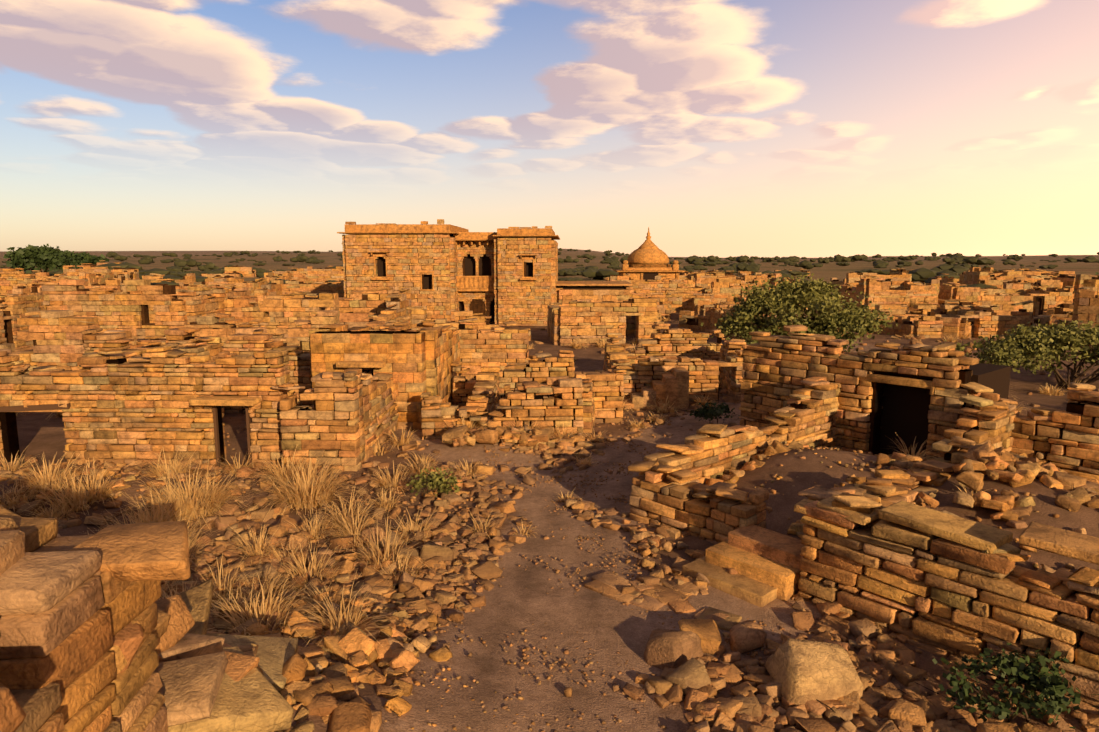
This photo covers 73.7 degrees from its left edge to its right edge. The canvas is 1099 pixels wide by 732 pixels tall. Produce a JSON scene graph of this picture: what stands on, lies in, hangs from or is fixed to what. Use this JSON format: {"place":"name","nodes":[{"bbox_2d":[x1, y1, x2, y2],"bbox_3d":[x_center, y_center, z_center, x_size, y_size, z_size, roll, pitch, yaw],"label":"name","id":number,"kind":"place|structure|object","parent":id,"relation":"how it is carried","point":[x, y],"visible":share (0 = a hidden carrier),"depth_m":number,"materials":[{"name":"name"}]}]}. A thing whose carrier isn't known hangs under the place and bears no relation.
{"place":"outdoors","nodes":[
{"label":"outdoors","id":0,"kind":"place"},
{"bbox_2d":[0,248,1098,731],"bbox_3d":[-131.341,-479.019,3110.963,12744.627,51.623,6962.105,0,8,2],"label":"ground","id":1,"kind":"structure","parent":0,"point":[600,624],"depth_m":11.31,"materials":[{"name":"brown soil"}]},
{"bbox_2d":[3,244,76,275],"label":"tree","id":2,"kind":"object","parent":1,"relation":"on","point":[43,257],"depth_m":159.44,"materials":[{"name":"green plant"}]},
{"bbox_2d":[59,251,109,269],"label":"tree","id":3,"kind":"object","parent":1,"relation":"on","point":[83,258],"visible":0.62,"depth_m":189.64,"materials":[{"name":"green plant"}]},
{"bbox_2d":[0,505,297,731],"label":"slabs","id":4,"kind":"structure","parent":1,"relation":"on","point":[95,636],"depth_m":4.46,"materials":[{"name":"stone"}]},
{"bbox_2d":[245,406,251,463],"bbox_3d":[-6.721,1.513,16.393,0.060,1.500,0.090,0,8,2],"label":"door jamb","id":5,"kind":"object","parent":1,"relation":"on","point":[248,420],"depth_m":16.35,"materials":[{"name":"brown wood"}]},
{"bbox_2d":[309,322,460,429],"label":"ruined house","id":6,"kind":"structure","parent":1,"relation":"on","point":[417,363],"depth_m":19.69,"materials":[{"name":"stone"}]},
{"bbox_2d":[376,257,430,288],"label":"windows","id":7,"kind":"structure","parent":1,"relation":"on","point":[381,267],"depth_m":50.41,"materials":[{"name":"brown"}]},
{"bbox_2d":[406,466,461,498],"bbox_3d":[-2.223,2.274,14.253,1.076,0.791,1.055,0,8,2],"label":"path shrub","id":8,"kind":"object","parent":1,"relation":"on","point":[436,479],"depth_m":14.08,"materials":[{"name":"green plant"}]},
{"bbox_2d":[337,219,559,319],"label":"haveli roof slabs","id":9,"kind":"structure","parent":1,"relation":"on","point":[474,283],"depth_m":49.72,"materials":[{"name":"stone"}]},
{"bbox_2d":[342,234,557,325],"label":"haveli walls","id":10,"kind":"structure","parent":1,"relation":"on","point":[518,301],"depth_m":49.92,"materials":[{"name":"stone"}]},
{"bbox_2d":[459,255,494,322],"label":"arched windows","id":11,"kind":"structure","parent":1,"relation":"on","point":[470,266],"depth_m":51.95,"materials":[{"name":"brown"}]},
{"bbox_2d":[526,262,534,276],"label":"window","id":12,"kind":"structure","parent":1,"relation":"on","point":[529,269],"depth_m":50.35,"materials":[{"name":"brown"}]},
{"bbox_2d":[0,316,1082,648],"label":"dry grass tufts","id":13,"kind":"object","parent":1,"relation":"on","point":[300,490],"visible":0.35,"depth_m":13.00,"materials":[{"name":"beige plant"}]},
{"bbox_2d":[7,389,1086,731],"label":"pebbles","id":14,"kind":"object","parent":1,"relation":"on","point":[725,635],"visible":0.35,"depth_m":10.88,"materials":[{"name":"stone"}]},
{"bbox_2d":[0,307,1098,543],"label":"ruined stone walls","id":15,"kind":"structure","parent":1,"relation":"on","point":[154,397],"depth_m":16.36,"materials":[{"name":"brown stone"}]},
{"bbox_2d":[0,403,70,411],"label":"wood beam","id":16,"kind":"structure","parent":15,"relation":"on","point":[30,407],"depth_m":16.35,"materials":[{"name":"brown wood"}]},
{"bbox_2d":[212,406,220,464],"bbox_3d":[-7.460,1.510,16.416,0.060,1.500,0.090,0,8,2],"label":"door jamb","id":17,"kind":"object","parent":15,"relation":"attached to","point":[216,433],"depth_m":16.40,"materials":[{"name":"brown wood"}]},
{"bbox_2d":[0,327,1098,731],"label":"rubble stones","id":18,"kind":"object","parent":1,"relation":"on","point":[828,667],"visible":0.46,"depth_m":9.53,"materials":[{"name":"stone"}]},
{"bbox_2d":[0,268,1098,372],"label":"ruined buildings","id":19,"kind":"structure","parent":1,"relation":"on","point":[46,320],"depth_m":36.10,"materials":[{"name":"stone"}]},
{"bbox_2d":[0,260,1098,318],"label":"distant ruins","id":20,"kind":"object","parent":1,"relation":"on","point":[1043,290],"depth_m":72.45,"materials":[{"name":"stone"}]},
{"bbox_2d":[0,248,1098,287],"bbox_3d":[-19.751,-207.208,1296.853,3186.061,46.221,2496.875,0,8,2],"label":"bushes","id":21,"kind":"object","parent":1,"relation":"on","point":[176,271],"visible":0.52,"depth_m":373.75,"materials":[{"name":"green plant"}]},
{"bbox_2d":[555,281,633,306],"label":"parapet wall","id":22,"kind":"structure","parent":1,"relation":"on","point":[565,297],"depth_m":50.51,"materials":[{"name":"stone"}]},
{"bbox_2d":[563,286,624,301],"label":"house interior","id":23,"kind":"object","parent":22,"relation":"attached to","point":[593,287],"visible":0.14,"depth_m":50.99,"materials":[{"name":"brown stone"}]},
{"bbox_2d":[613,260,684,280],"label":"domed pavilion base","id":24,"kind":"object","parent":1,"relation":"on","point":[635,271],"visible":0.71,"depth_m":84.81,"materials":[{"name":"brown stone"}]},
{"bbox_2d":[627,227,668,263],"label":"dome","id":25,"kind":"structure","parent":24,"relation":"on","point":[648,251],"depth_m":86.08,"materials":[{"name":"brown stone"}]},
{"bbox_2d":[643,272,657,280],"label":"temple interior","id":26,"kind":"object","parent":24,"relation":"in","point":[648,275],"visible":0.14,"depth_m":84.64,"materials":[{"name":"brown stone"}]},
{"bbox_2d":[332,527,1063,731],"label":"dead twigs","id":27,"kind":"object","parent":1,"relation":"on","point":[966,709],"visible":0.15,"depth_m":7.58,"materials":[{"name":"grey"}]},
{"bbox_2d":[685,400,739,423],"bbox_3d":[4.516,1.376,20.347,1.517,0.792,1.331,0,8,2],"label":"shrub","id":28,"kind":"object","parent":1,"relation":"on","point":[710,412],"depth_m":20.22,"materials":[{"name":"green plant"}]},
{"bbox_2d":[701,270,899,351],"bbox_3d":[11.371,-2.205,33.375,8.645,4.244,6.354,0,8,2],"label":"tree","id":29,"kind":"object","parent":1,"relation":"on","point":[811,296],"depth_m":32.91,"materials":[{"name":"green plant"}]},
{"bbox_2d":[879,363,1010,456],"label":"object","id":30,"kind":"object","parent":1,"relation":"on","point":[904,415],"visible":0.29,"depth_m":16.42,"materials":[{"name":"brown"}]},
{"bbox_2d":[932,643,1098,728],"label":"shrub","id":31,"kind":"object","parent":1,"relation":"on","point":[1051,686],"depth_m":7.27,"materials":[{"name":"green plant"}]},
{"bbox_2d":[940,316,1098,388],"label":"bush","id":32,"kind":"object","parent":1,"relation":"on","point":[1052,341],"depth_m":25.86,"materials":[{"name":"green plant"}]},
{"bbox_2d":[0,0,1098,257],"label":"sky","id":33,"kind":"structure","parent":0,"point":[720,128],"materials":[{"name":"blue"}]},
{"bbox_2d":[584,493,1098,713],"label":"ruin wall","id":34,"kind":"structure","parent":0,"point":[945,585],"depth_m":8.72,"materials":[{"name":"brown stone"}]}
]}

